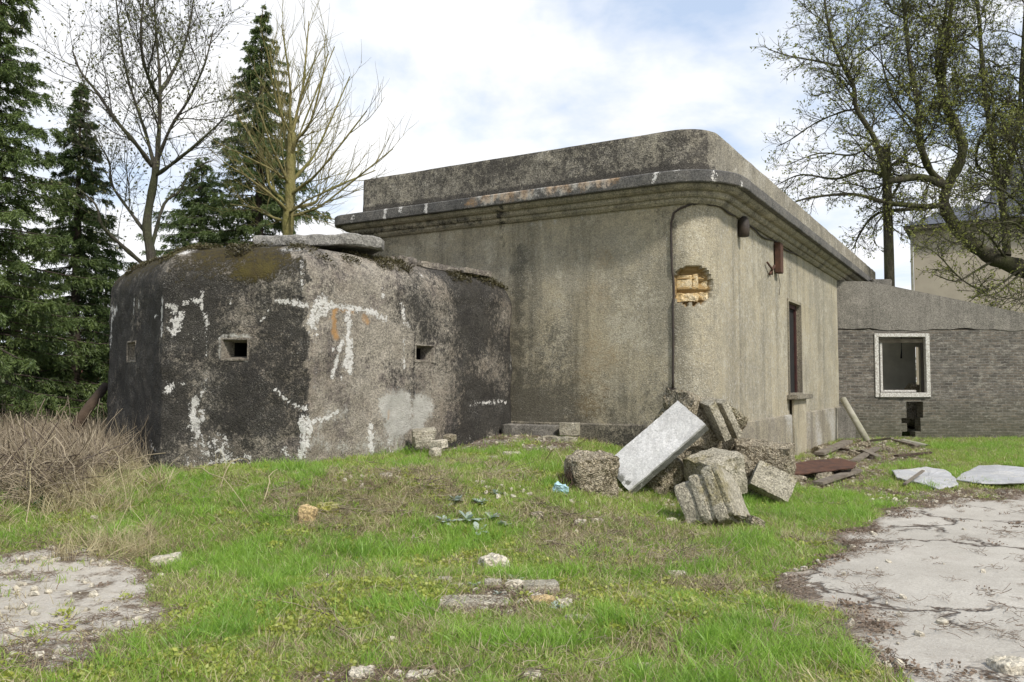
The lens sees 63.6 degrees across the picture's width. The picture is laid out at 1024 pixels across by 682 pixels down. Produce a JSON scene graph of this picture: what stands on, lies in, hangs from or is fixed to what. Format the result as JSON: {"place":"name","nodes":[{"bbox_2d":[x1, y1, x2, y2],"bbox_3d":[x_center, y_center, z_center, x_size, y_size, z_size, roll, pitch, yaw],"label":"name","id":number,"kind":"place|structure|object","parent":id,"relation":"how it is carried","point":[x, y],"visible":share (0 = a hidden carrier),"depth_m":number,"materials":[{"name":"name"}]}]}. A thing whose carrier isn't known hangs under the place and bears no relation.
{"place":"outdoors","nodes":[
{"label":"outdoors","id":0,"kind":"place"},
{"bbox_2d":[0,434,237,564],"label":"dry tall grass","id":1,"kind":"structure","parent":0,"point":[100,482],"depth_m":8.58,"materials":[{"name":"beige plant"}]},
{"bbox_2d":[0,382,1023,681],"bbox_3d":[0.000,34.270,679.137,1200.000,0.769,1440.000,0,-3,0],"label":"ground","id":2,"kind":"structure","parent":0,"point":[104,576],"depth_m":6.88,"materials":[{"name":"grey concrete"}]},
{"bbox_2d":[0,258,104,429],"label":"spruce tree","id":3,"kind":"object","parent":2,"relation":"on","point":[18,278],"visible":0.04,"depth_m":19.85,"materials":[{"name":"green plant"}]},
{"bbox_2d":[0,0,112,427],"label":"spruce tree","id":4,"kind":"object","parent":2,"relation":"on","point":[11,159],"visible":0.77,"depth_m":16.64,"materials":[{"name":"green plant"}]},
{"bbox_2d":[4,467,119,509],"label":"brush weeds","id":5,"kind":"object","parent":2,"relation":"on","point":[40,498],"visible":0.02,"depth_m":9.02,"materials":[{"name":"brown plant"}]},
{"bbox_2d":[0,81,136,428],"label":"spruce tree","id":6,"kind":"object","parent":2,"relation":"on","point":[96,367],"visible":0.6,"depth_m":18.94,"materials":[{"name":"green plant"}]},
{"bbox_2d":[0,409,153,509],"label":"dry brush","id":7,"kind":"object","parent":2,"relation":"on","point":[113,435],"visible":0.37,"depth_m":10.98,"materials":[{"name":"brown plant"}]},
{"bbox_2d":[71,382,107,431],"bbox_3d":[-6.936,1.078,13.603,0.179,0.794,0.823,-1,-3,12],"label":"leaning log","id":8,"kind":"object","parent":2,"relation":"on","point":[91,403],"visible":0.77,"depth_m":13.52,"materials":[{"name":"brown wood"}]},
{"bbox_2d":[80,249,121,424],"bbox_3d":[-11.361,0.238,22.942,4.557,5.752,4.686,0,-3,0],"label":"spruce tree","id":9,"kind":"object","parent":2,"relation":"on","point":[117,266],"visible":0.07,"depth_m":22.91,"materials":[{"name":"green plant"}]},
{"bbox_2d":[0,0,277,263],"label":"bare tree","id":10,"kind":"object","parent":2,"relation":"on","point":[145,226],"visible":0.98,"depth_m":16.92,"materials":[{"name":"brown plant"}]},
{"bbox_2d":[149,552,181,566],"bbox_3d":[-3.018,1.928,7.211,0.254,0.123,0.170,-8,-1,-12],"label":"stone","id":11,"kind":"object","parent":2,"relation":"on","point":[160,557],"visible":0.41,"depth_m":7.15,"materials":[{"name":"beige stone"}]},
{"bbox_2d":[108,155,250,294],"bbox_3d":[-8.651,-1.403,25.001,8.202,8.628,8.098,1,-3,-21],"label":"spruce tree","id":12,"kind":"object","parent":2,"relation":"on","point":[182,212],"visible":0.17,"depth_m":24.89,"materials":[{"name":"green plant"}]},
{"bbox_2d":[156,4,331,255],"bbox_3d":[-7.813,-3.551,24.211,7.529,12.843,6.155,-2,-3,35],"label":"spruce tree","id":13,"kind":"object","parent":2,"relation":"on","point":[274,208],"visible":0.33,"depth_m":23.88,"materials":[{"name":"green plant"}]},
{"bbox_2d":[26,447,568,522],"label":"dead stems","id":14,"kind":"object","parent":2,"relation":"on","point":[191,469],"visible":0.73,"depth_m":9.20,"materials":[{"name":"beige plant"}]},
{"bbox_2d":[183,0,414,234],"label":"pollard tree","id":15,"kind":"object","parent":2,"relation":"on","point":[290,177],"visible":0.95,"depth_m":18.64,"materials":[{"name":"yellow plant"}]},
{"bbox_2d":[297,504,318,523],"bbox_3d":[-2.045,1.764,8.264,0.206,0.247,0.156,13,-5,-9],"label":"stone","id":16,"kind":"object","parent":2,"relation":"on","point":[311,512],"visible":0.66,"depth_m":8.21,"materials":[{"name":"beige stone"}]},
{"bbox_2d":[106,246,511,469],"bbox_3d":[-3.590,0.663,14.189,5.712,3.652,6.639,-2,-3,34],"label":"bunker","id":17,"kind":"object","parent":2,"relation":"on","point":[274,352],"visible":0.73,"depth_m":11.08,"materials":[{"name":"concrete"}]},
{"bbox_2d":[124,241,507,290],"bbox_3d":[-3.179,-1.095,13.947,6.301,0.433,6.255,0,-3,0],"label":"roof moss","id":18,"kind":"object","parent":17,"relation":"on","point":[303,245],"visible":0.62,"depth_m":11.88,"materials":[{"name":"green plant"}]},
{"bbox_2d":[254,233,383,255],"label":"roof slab","id":19,"kind":"structure","parent":17,"relation":"on","point":[369,245],"depth_m":11.76,"materials":[{"name":"grey concrete"}]},
{"bbox_2d":[385,255,416,265],"bbox_3d":[-1.739,-1.223,12.923,0.326,0.188,0.450,-2,-3,34],"label":"roof crust","id":20,"kind":"object","parent":17,"relation":"on","point":[411,260],"visible":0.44,"depth_m":12.84,"materials":[{"name":"concrete"}]},
{"bbox_2d":[416,261,455,271],"bbox_3d":[-1.325,-1.200,13.473,0.376,0.125,0.926,-2,-3,34],"label":"roof crust","id":21,"kind":"object","parent":17,"relation":"on","point":[432,265],"visible":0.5,"depth_m":13.29,"materials":[{"name":"concrete"}]},
{"bbox_2d":[456,267,491,277],"bbox_3d":[-0.701,-1.166,14.122,0.375,0.112,0.769,-2,-3,34],"label":"roof crust","id":22,"kind":"object","parent":17,"relation":"on","point":[474,271],"visible":0.66,"depth_m":13.94,"materials":[{"name":"concrete"}]},
{"bbox_2d":[317,501,339,514],"bbox_3d":[-1.906,1.732,8.507,0.250,0.166,0.192,0,-3,0],"label":"stone","id":23,"kind":"object","parent":2,"relation":"on","point":[329,507],"visible":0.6,"depth_m":8.43,"materials":[{"name":"yellow stone"}]},
{"bbox_2d":[349,666,375,681],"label":"stone","id":24,"kind":"object","parent":2,"relation":"on","point":[356,672],"visible":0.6,"depth_m":4.43,"materials":[{"name":"beige stone"}]},
{"bbox_2d":[380,472,391,477],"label":"stone","id":25,"kind":"object","parent":2,"relation":"on","point":[383,473],"visible":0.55,"depth_m":9.25,"materials":[{"name":"beige stone"}]},
{"bbox_2d":[405,669,436,681],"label":"stone","id":26,"kind":"object","parent":2,"relation":"on","point":[411,674],"visible":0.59,"depth_m":4.40,"materials":[{"name":"beige stone"}]},
{"bbox_2d":[412,433,434,446],"bbox_3d":[-1.274,1.417,11.845,0.325,0.177,0.239,-5,4,-20],"label":"stone","id":27,"kind":"object","parent":2,"relation":"on","point":[422,440],"visible":0.84,"depth_m":11.74,"materials":[{"name":"grey stone"}]},
{"bbox_2d":[412,427,436,435],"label":"stone","id":28,"kind":"object","parent":27,"relation":"on","point":[427,430],"visible":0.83,"depth_m":11.84,"materials":[{"name":"grey stone"}]},
{"bbox_2d":[429,447,441,455],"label":"stone","id":29,"kind":"object","parent":2,"relation":"on","point":[432,451],"visible":0.79,"depth_m":11.39,"materials":[{"name":"beige stone"}]},
{"bbox_2d":[429,439,447,448],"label":"stone","id":30,"kind":"object","parent":2,"relation":"on","point":[441,443],"visible":0.9,"depth_m":11.58,"materials":[{"name":"beige stone"}]},
{"bbox_2d":[434,575,451,582],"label":"stone","id":31,"kind":"object","parent":2,"relation":"on","point":[448,577],"visible":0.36,"depth_m":6.41,"materials":[{"name":"grey stone"}]},
{"bbox_2d":[437,515,450,524],"bbox_3d":[-0.666,1.797,8.275,0.215,0.082,0.224,0,-3,0],"label":"silvery plant","id":32,"kind":"object","parent":2,"relation":"on","point":[449,519],"visible":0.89,"depth_m":8.29,"materials":[{"name":"green plant"}]},
{"bbox_2d":[443,433,455,442],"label":"stone","id":33,"kind":"object","parent":2,"relation":"on","point":[450,438],"visible":0.87,"depth_m":11.97,"materials":[{"name":"stone"}]},
{"bbox_2d":[448,495,465,504],"bbox_3d":[-0.600,1.682,8.733,0.226,0.104,0.254,0,-3,0],"label":"silvery plant","id":34,"kind":"object","parent":2,"relation":"on","point":[457,498],"visible":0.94,"depth_m":8.71,"materials":[{"name":"green plant"}]},
{"bbox_2d":[452,510,480,520],"bbox_3d":[-0.468,1.785,8.372,0.350,0.137,0.295,0,-3,0],"label":"silvery plant","id":35,"kind":"object","parent":2,"relation":"on","point":[469,516],"visible":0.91,"depth_m":8.34,"materials":[{"name":"green plant"}]},
{"bbox_2d":[437,594,508,609],"bbox_3d":[-0.276,1.869,5.909,0.529,0.061,0.252,0,-3,0],"label":"stone","id":36,"kind":"object","parent":2,"relation":"on","point":[468,603],"visible":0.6,"depth_m":5.84,"materials":[{"name":"grey stone"}]},
{"bbox_2d":[472,522,488,533],"bbox_3d":[-0.304,1.849,8.123,0.192,0.119,0.273,0,-3,0],"label":"silvery plant","id":37,"kind":"object","parent":2,"relation":"on","point":[475,523],"visible":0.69,"depth_m":8.16,"materials":[{"name":"plant"}]},
{"bbox_2d":[473,498,487,503],"bbox_3d":[-0.339,1.688,8.741,0.182,0.097,0.222,0,-3,0],"label":"silvery plant","id":38,"kind":"object","parent":2,"relation":"on","point":[479,500],"visible":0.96,"depth_m":8.74,"materials":[{"name":"green plant"}]},
{"bbox_2d":[479,554,507,566],"bbox_3d":[-0.167,1.947,7.169,0.259,0.195,0.208,1,-3,-20],"label":"stone","id":39,"kind":"object","parent":2,"relation":"on","point":[495,558],"visible":0.48,"depth_m":7.11,"materials":[{"name":"beige stone"}]},
{"bbox_2d":[484,578,503,588],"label":"stone","id":40,"kind":"object","parent":2,"relation":"on","point":[491,580],"visible":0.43,"depth_m":6.24,"materials":[{"name":"grey stone"}]},
{"bbox_2d":[0,396,1012,681],"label":"brush tangle","id":41,"kind":"object","parent":2,"relation":"on","point":[19,456],"depth_m":8.96,"materials":[{"name":"plant"}]},
{"bbox_2d":[1,434,1017,681],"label":"gravel","id":42,"kind":"structure","parent":2,"relation":"on","point":[147,610],"depth_m":6.29,"materials":[{"name":"grey gravel"}]},
{"bbox_2d":[0,433,1023,681],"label":"grass","id":43,"kind":"structure","parent":2,"relation":"on","point":[546,659],"depth_m":6.84,"materials":[{"name":"green plant"}]},
{"bbox_2d":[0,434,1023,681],"bbox_3d":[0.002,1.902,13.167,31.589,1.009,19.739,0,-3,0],"label":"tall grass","id":44,"kind":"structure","parent":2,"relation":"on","point":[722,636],"depth_m":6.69,"materials":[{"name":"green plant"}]},
{"bbox_2d":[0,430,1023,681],"bbox_3d":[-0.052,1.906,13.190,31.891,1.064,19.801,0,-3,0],"label":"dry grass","id":45,"kind":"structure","parent":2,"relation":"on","point":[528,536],"depth_m":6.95,"materials":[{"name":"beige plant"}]},
{"bbox_2d":[0,436,1023,681],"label":"clover","id":46,"kind":"object","parent":2,"relation":"on","point":[274,628],"visible":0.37,"depth_m":5.78,"materials":[{"name":"green plant"}]},
{"bbox_2d":[0,433,1023,681],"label":"leaf litter","id":47,"kind":"object","parent":2,"relation":"on","point":[874,625],"visible":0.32,"depth_m":6.04,"materials":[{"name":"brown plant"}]},
{"bbox_2d":[505,579,522,591],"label":"stone","id":48,"kind":"object","parent":2,"relation":"on","point":[515,582],"visible":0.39,"depth_m":6.22,"materials":[{"name":"beige stone"}]},
{"bbox_2d":[517,669,541,679],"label":"stone","id":49,"kind":"object","parent":2,"relation":"on","point":[534,673],"visible":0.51,"depth_m":4.43,"materials":[{"name":"beige stone"}]},
{"bbox_2d":[501,424,559,436],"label":"kerb block","id":50,"kind":"object","parent":2,"relation":"on","point":[539,430],"depth_m":13.76,"materials":[{"name":"concrete"}]},
{"bbox_2d":[530,510,543,519],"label":"stone","id":51,"kind":"object","parent":2,"relation":"on","point":[535,513],"visible":0.69,"depth_m":8.53,"materials":[{"name":"stone"}]},
{"bbox_2d":[522,579,558,593],"bbox_3d":[0.211,1.891,6.302,0.289,0.108,0.187,0,-3,-10],"label":"stone","id":52,"kind":"object","parent":2,"relation":"on","point":[552,584],"visible":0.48,"depth_m":6.24,"materials":[{"name":"grey stone"}]},
{"bbox_2d":[530,594,555,604],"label":"stone","id":53,"kind":"object","parent":2,"relation":"on","point":[541,597],"visible":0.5,"depth_m":5.88,"materials":[{"name":"stone"}]},
{"bbox_2d":[549,600,563,608],"bbox_3d":[0.309,1.848,5.761,0.136,0.039,0.119,-2,-3,37],"label":"silvery plant","id":54,"kind":"object","parent":2,"relation":"on","point":[556,604],"visible":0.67,"depth_m":5.78,"materials":[{"name":"plant"}]},
{"bbox_2d":[540,436,578,441],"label":"kerb block","id":55,"kind":"object","parent":2,"relation":"on","point":[572,439],"depth_m":13.22,"materials":[{"name":"grey concrete"}]},
{"bbox_2d":[560,422,579,435],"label":"kerb block","id":56,"kind":"object","parent":55,"relation":"on","point":[569,428],"depth_m":13.38,"materials":[{"name":"grey concrete"}]},
{"bbox_2d":[552,482,568,494],"bbox_3d":[0.547,1.672,9.314,0.187,0.150,0.090,24,10,-9],"label":"plastic scrap","id":57,"kind":"object","parent":2,"relation":"on","point":[560,487],"visible":0.71,"depth_m":9.29,"materials":[{"name":"blue plastic"}]},
{"bbox_2d":[557,597,573,606],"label":"stone","id":58,"kind":"object","parent":2,"relation":"on","point":[564,601],"visible":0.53,"depth_m":5.83,"materials":[{"name":"grey stone"}]},
{"bbox_2d":[563,613,594,622],"bbox_3d":[0.451,1.849,5.477,0.238,0.060,0.111,-1,-3,20],"label":"stone","id":59,"kind":"object","parent":2,"relation":"on","point":[570,614],"visible":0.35,"depth_m":5.47,"materials":[{"name":"grey stone"}]},
{"bbox_2d":[575,519,585,524],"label":"stone","id":60,"kind":"object","parent":2,"relation":"on","point":[584,520],"visible":0.52,"depth_m":8.49,"materials":[{"name":"beige stone"}]},
{"bbox_2d":[567,451,620,500],"bbox_3d":[0.954,1.711,9.827,0.632,0.803,0.565,-5,3,-20],"label":"rubble block","id":61,"kind":"object","parent":2,"relation":"on","point":[595,471],"depth_m":9.63,"materials":[{"name":"concrete"}]},
{"bbox_2d":[558,466,577,490],"bbox_3d":[0.674,1.735,9.578,0.442,0.583,0.233,0,-3,0],"label":"root tuft","id":62,"kind":"object","parent":61,"relation":"attached to","point":[570,475],"visible":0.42,"depth_m":9.58,"materials":[{"name":"green plant"}]},
{"bbox_2d":[335,129,875,455],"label":"concrete blockhouse","id":63,"kind":"structure","parent":2,"relation":"on","point":[637,275],"depth_m":14.42,"materials":[{"name":"grey concrete"}]},
{"bbox_2d":[787,298,812,455],"bbox_3d":[6.306,0.892,18.297,0.375,3.592,1.715,-2,-3,31],"label":"window","id":64,"kind":"structure","parent":63,"relation":"in","point":[794,308],"depth_m":18.59,"materials":[{"name":"red paint"}]},
{"bbox_2d":[616,401,707,493],"bbox_3d":[1.811,1.344,10.416,1.256,1.166,0.505,0,-3,-3],"label":"leaning slab","id":65,"kind":"object","parent":2,"relation":"on","point":[661,442],"depth_m":10.32,"materials":[{"name":"grey concrete"}]},
{"bbox_2d":[643,457,683,493],"bbox_3d":[1.997,1.754,10.829,0.711,0.575,0.612,18,-3,-38],"label":"rubble block","id":66,"kind":"object","parent":2,"relation":"on","point":[668,478],"depth_m":10.56,"materials":[{"name":"concrete"}]},
{"bbox_2d":[668,570,685,577],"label":"stone","id":67,"kind":"object","parent":2,"relation":"on","point":[680,572],"visible":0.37,"depth_m":6.77,"materials":[{"name":"grey stone"}]},
{"bbox_2d":[674,464,747,526],"bbox_3d":[2.262,1.820,9.335,0.577,0.682,0.812,-27,-29,22],"label":"cornice fragment","id":68,"kind":"object","parent":2,"relation":"on","point":[711,493],"visible":0.88,"depth_m":9.06,"materials":[{"name":"grey concrete"}]},
{"bbox_2d":[681,446,743,491],"bbox_3d":[2.547,1.684,10.480,0.671,0.552,0.571,-10,11,-30],"label":"rubble block","id":69,"kind":"object","parent":2,"relation":"on","point":[731,460],"depth_m":10.37,"materials":[{"name":"beige concrete"}]},
{"bbox_2d":[736,451,762,498],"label":"rubble block","id":70,"kind":"object","parent":2,"relation":"on","point":[749,465],"depth_m":10.90,"materials":[{"name":"concrete"}]},
{"bbox_2d":[648,386,745,456],"bbox_3d":[2.507,1.335,11.544,1.124,1.286,0.920,21,-1,-23],"label":"rubble block","id":71,"kind":"object","parent":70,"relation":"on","point":[689,400],"depth_m":11.27,"materials":[{"name":"concrete"}]},
{"bbox_2d":[701,398,731,440],"bbox_3d":[2.699,1.049,11.162,0.122,0.574,0.514,-28,10,-10],"label":"rubble block","id":72,"kind":"object","parent":71,"relation":"on","point":[713,415],"depth_m":10.96,"materials":[{"name":"grey concrete"}]},
{"bbox_2d":[709,397,742,438],"bbox_3d":[2.899,1.052,11.311,0.113,0.572,0.414,-31,12,-19],"label":"rubble block","id":73,"kind":"object","parent":71,"relation":"on","point":[729,418],"depth_m":11.15,"materials":[{"name":"grey concrete"}]},
{"bbox_2d":[736,437,795,475],"bbox_3d":[3.488,1.676,11.438,0.794,0.594,0.763,3,2,24],"label":"rubble block","id":74,"kind":"object","parent":70,"relation":"on","point":[781,456],"depth_m":11.15,"materials":[{"name":"concrete"}]},
{"bbox_2d":[745,514,764,526],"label":"rubble block","id":75,"kind":"object","parent":2,"relation":"on","point":[750,519],"depth_m":8.85,"materials":[{"name":"stone"}]},
{"bbox_2d":[748,460,796,503],"bbox_3d":[3.364,1.831,10.673,0.532,0.376,0.175,26,-25,12],"label":"rubble block","id":76,"kind":"object","parent":2,"relation":"on","point":[772,482],"depth_m":10.61,"materials":[{"name":"beige concrete"}]},
{"bbox_2d":[794,475,807,481],"bbox_3d":[4.546,2.201,13.138,0.288,0.145,0.231,17,14,16],"label":"rubble piece","id":77,"kind":"object","parent":2,"relation":"on","point":[802,478],"visible":0.34,"depth_m":13.05,"materials":[{"name":"concrete"}]},
{"bbox_2d":[793,458,856,474],"bbox_3d":[5.060,2.075,13.677,1.643,0.168,0.784,1,-3,-20],"label":"rusty sheet","id":78,"kind":"object","parent":77,"relation":"on","point":[820,466],"visible":0.88,"depth_m":13.58,"materials":[{"name":"metal"}]},
{"bbox_2d":[800,473,817,477],"bbox_3d":[4.930,2.230,13.727,0.399,0.214,0.320,-18,-17,7],"label":"rubble piece","id":79,"kind":"object","parent":2,"relation":"on","point":[811,474],"visible":0.07,"depth_m":13.59,"materials":[{"name":"concrete"}]},
{"bbox_2d":[810,445,829,452],"bbox_3d":[6.827,2.450,18.243,0.337,0.215,0.435,11,-21,-4],"label":"rubble piece","id":80,"kind":"object","parent":2,"relation":"on","point":[816,448],"visible":0.34,"depth_m":18.11,"materials":[{"name":"stone"}]},
{"bbox_2d":[813,471,832,480],"bbox_3d":[4.960,2.201,13.143,0.264,0.167,0.320,-18,3,42],"label":"rubble piece","id":81,"kind":"object","parent":2,"relation":"on","point":[822,475],"visible":0.38,"depth_m":13.12,"materials":[{"name":"concrete"}]},
{"bbox_2d":[814,440,852,454],"bbox_3d":[7.184,2.365,18.406,0.220,0.179,2.412,-2,-3,36],"label":"board","id":82,"kind":"object","parent":2,"relation":"on","point":[835,446],"visible":1,"depth_m":18.20,"materials":[{"name":"brown wood"}]},
{"bbox_2d":[812,469,861,484],"bbox_3d":[5.196,2.155,13.141,0.160,0.090,1.904,-2,-4,40],"label":"board","id":83,"kind":"object","parent":2,"relation":"on","point":[837,476],"visible":0.92,"depth_m":12.96,"materials":[{"name":"brown wood"}]},
{"bbox_2d":[830,470,852,478],"bbox_3d":[5.462,2.228,13.722,0.276,0.178,0.345,-11,17,-13],"label":"rubble piece","id":84,"kind":"object","parent":2,"relation":"on","point":[835,472],"visible":0.16,"depth_m":13.70,"materials":[{"name":"stone"}]},
{"bbox_2d":[837,407,855,439],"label":"block","id":85,"kind":"structure","parent":2,"relation":"on","point":[846,428],"depth_m":22.59,"materials":[{"name":"concrete"}]},
{"bbox_2d":[838,448,861,452],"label":"board","id":86,"kind":"object","parent":2,"relation":"on","point":[844,449],"visible":0.43,"depth_m":18.28,"materials":[{"name":"wood"}]},
{"bbox_2d":[848,450,860,455],"bbox_3d":[7.330,2.415,17.625,0.294,0.160,0.229,17,9,1],"label":"rubble piece","id":87,"kind":"object","parent":2,"relation":"on","point":[851,452],"visible":0.5,"depth_m":17.56,"materials":[{"name":"stone"}]},
{"bbox_2d":[840,397,870,440],"bbox_3d":[9.075,2.085,21.828,0.185,1.192,1.144,1,-3,-12],"label":"leaning pipe","id":88,"kind":"object","parent":2,"relation":"on","point":[854,418],"visible":0.87,"depth_m":21.80,"materials":[{"name":"beige plastic"}]},
{"bbox_2d":[856,440,871,446],"bbox_3d":[8.572,2.537,20.140,0.353,0.194,0.280,-20,-22,22],"label":"rubble piece","id":89,"kind":"object","parent":2,"relation":"on","point":[866,443],"visible":0.67,"depth_m":20.03,"materials":[{"name":"stone"}]},
{"bbox_2d":[849,447,880,461],"bbox_3d":[7.369,2.351,17.187,0.160,0.090,3.190,-2,-3,31],"label":"board","id":90,"kind":"object","parent":2,"relation":"on","point":[862,456],"visible":0.77,"depth_m":16.72,"materials":[{"name":"grey wood"}]},
{"bbox_2d":[860,449,881,457],"bbox_3d":[7.464,2.346,17.176,0.140,0.099,1.005,0,-3,7],"label":"board","id":91,"kind":"object","parent":2,"relation":"on","point":[872,454],"visible":0.9,"depth_m":17.04,"materials":[{"name":"brown wood"}]},
{"bbox_2d":[869,437,893,441],"bbox_3d":[9.392,2.507,21.008,0.140,0.148,0.595,2,-3,-36],"label":"board","id":92,"kind":"object","parent":2,"relation":"on","point":[881,439],"visible":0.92,"depth_m":20.93,"materials":[{"name":"brown wood"}]},
{"bbox_2d":[750,0,1023,310],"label":"gnarled tree","id":93,"kind":"object","parent":2,"relation":"on","point":[1007,125],"visible":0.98,"depth_m":28.77,"materials":[{"name":"green plant"}]},
{"bbox_2d":[881,445,893,452],"bbox_3d":[8.493,2.470,18.688,0.255,0.169,0.316,12,-13,36],"label":"rubble piece","id":94,"kind":"object","parent":2,"relation":"on","point":[887,448],"visible":0.73,"depth_m":18.57,"materials":[{"name":"stone"}]},
{"bbox_2d":[882,148,894,286],"bbox_3d":[13.331,-1.857,29.124,0.377,10.136,0.367,0,-3,0],"label":"wooden pole","id":95,"kind":"object","parent":2,"relation":"on","point":[889,268],"visible":0.14,"depth_m":29.07,"materials":[{"name":"brown wood"}]},
{"bbox_2d":[892,439,919,446],"bbox_3d":[9.799,2.536,20.585,0.120,0.050,1.940,0,-3,10],"label":"board","id":96,"kind":"object","parent":2,"relation":"on","point":[905,442],"visible":1,"depth_m":20.36,"materials":[{"name":"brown wood"}]},
{"bbox_2d":[894,452,931,456],"bbox_3d":[8.398,2.366,17.275,1.668,0.070,0.100,2,-4,-41],"label":"board","id":97,"kind":"object","parent":2,"relation":"on","point":[906,454],"visible":1,"depth_m":17.14,"materials":[{"name":"brown wood"}]},
{"bbox_2d":[900,439,928,447],"bbox_3d":[9.972,2.585,20.449,0.193,0.239,1.307,0,-3,1],"label":"ground pipe","id":98,"kind":"object","parent":2,"relation":"on","point":[919,443],"visible":0.34,"depth_m":20.36,"materials":[{"name":"grey metal"}]},
{"bbox_2d":[891,467,956,489],"bbox_3d":[6.568,2.174,13.090,0.884,0.121,2.475,-1,-3,19],"label":"pale sheet","id":99,"kind":"object","parent":2,"relation":"on","point":[940,476],"visible":0.88,"depth_m":13.18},
{"bbox_2d":[903,470,924,484],"bbox_3d":[6.187,2.094,12.707,0.050,0.129,1.164,-2,-4,39],"label":"board","id":100,"kind":"object","parent":99,"relation":"on","point":[906,482],"visible":1,"depth_m":12.63,"materials":[{"name":"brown wood"}]},
{"bbox_2d":[837,279,1023,437],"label":"brick annex","id":101,"kind":"object","parent":2,"relation":"on","point":[971,367],"visible":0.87,"depth_m":23.31,"materials":[{"name":"brick"}]},
{"bbox_2d":[874,333,930,396],"bbox_3d":[10.999,0.687,23.347,1.555,1.796,0.245,0,-3,0],"label":"window","id":102,"kind":"structure","parent":101,"relation":"in","point":[925,342],"depth_m":23.30,"materials":[{"name":"white paint"}]},
{"bbox_2d":[903,152,1023,392],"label":"house","id":103,"kind":"structure","parent":2,"relation":"on","point":[924,283],"depth_m":41.39,"materials":[{"name":"beige paint"}]},
{"bbox_2d":[956,465,1023,484],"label":"pale sheet","id":104,"kind":"object","parent":2,"relation":"on","point":[999,474],"visible":0.98,"depth_m":13.30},
{"bbox_2d":[987,655,1023,675],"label":"stone","id":105,"kind":"object","parent":2,"relation":"on","point":[1013,665],"visible":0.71,"depth_m":4.48,"materials":[{"name":"beige stone"}]},
{"bbox_2d":[0,0,1023,354],"label":"sky","id":106,"kind":"structure","parent":0,"point":[480,80],"materials":[{"name":"white"}]},
{"bbox_2d":[773,494,1023,681],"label":"yard paving","id":107,"kind":"structure","parent":0,"point":[916,576],"depth_m":6.42,"materials":[{"name":"concrete"}]},
{"bbox_2d":[886,382,918,429],"bbox_3d":[11.570,1.997,24.508,1.469,1.562,0.874,0,-3,0],"label":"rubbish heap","id":108,"kind":"object","parent":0,"point":[909,420],"visible":0.28,"depth_m":24.19,"materials":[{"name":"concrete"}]}
]}

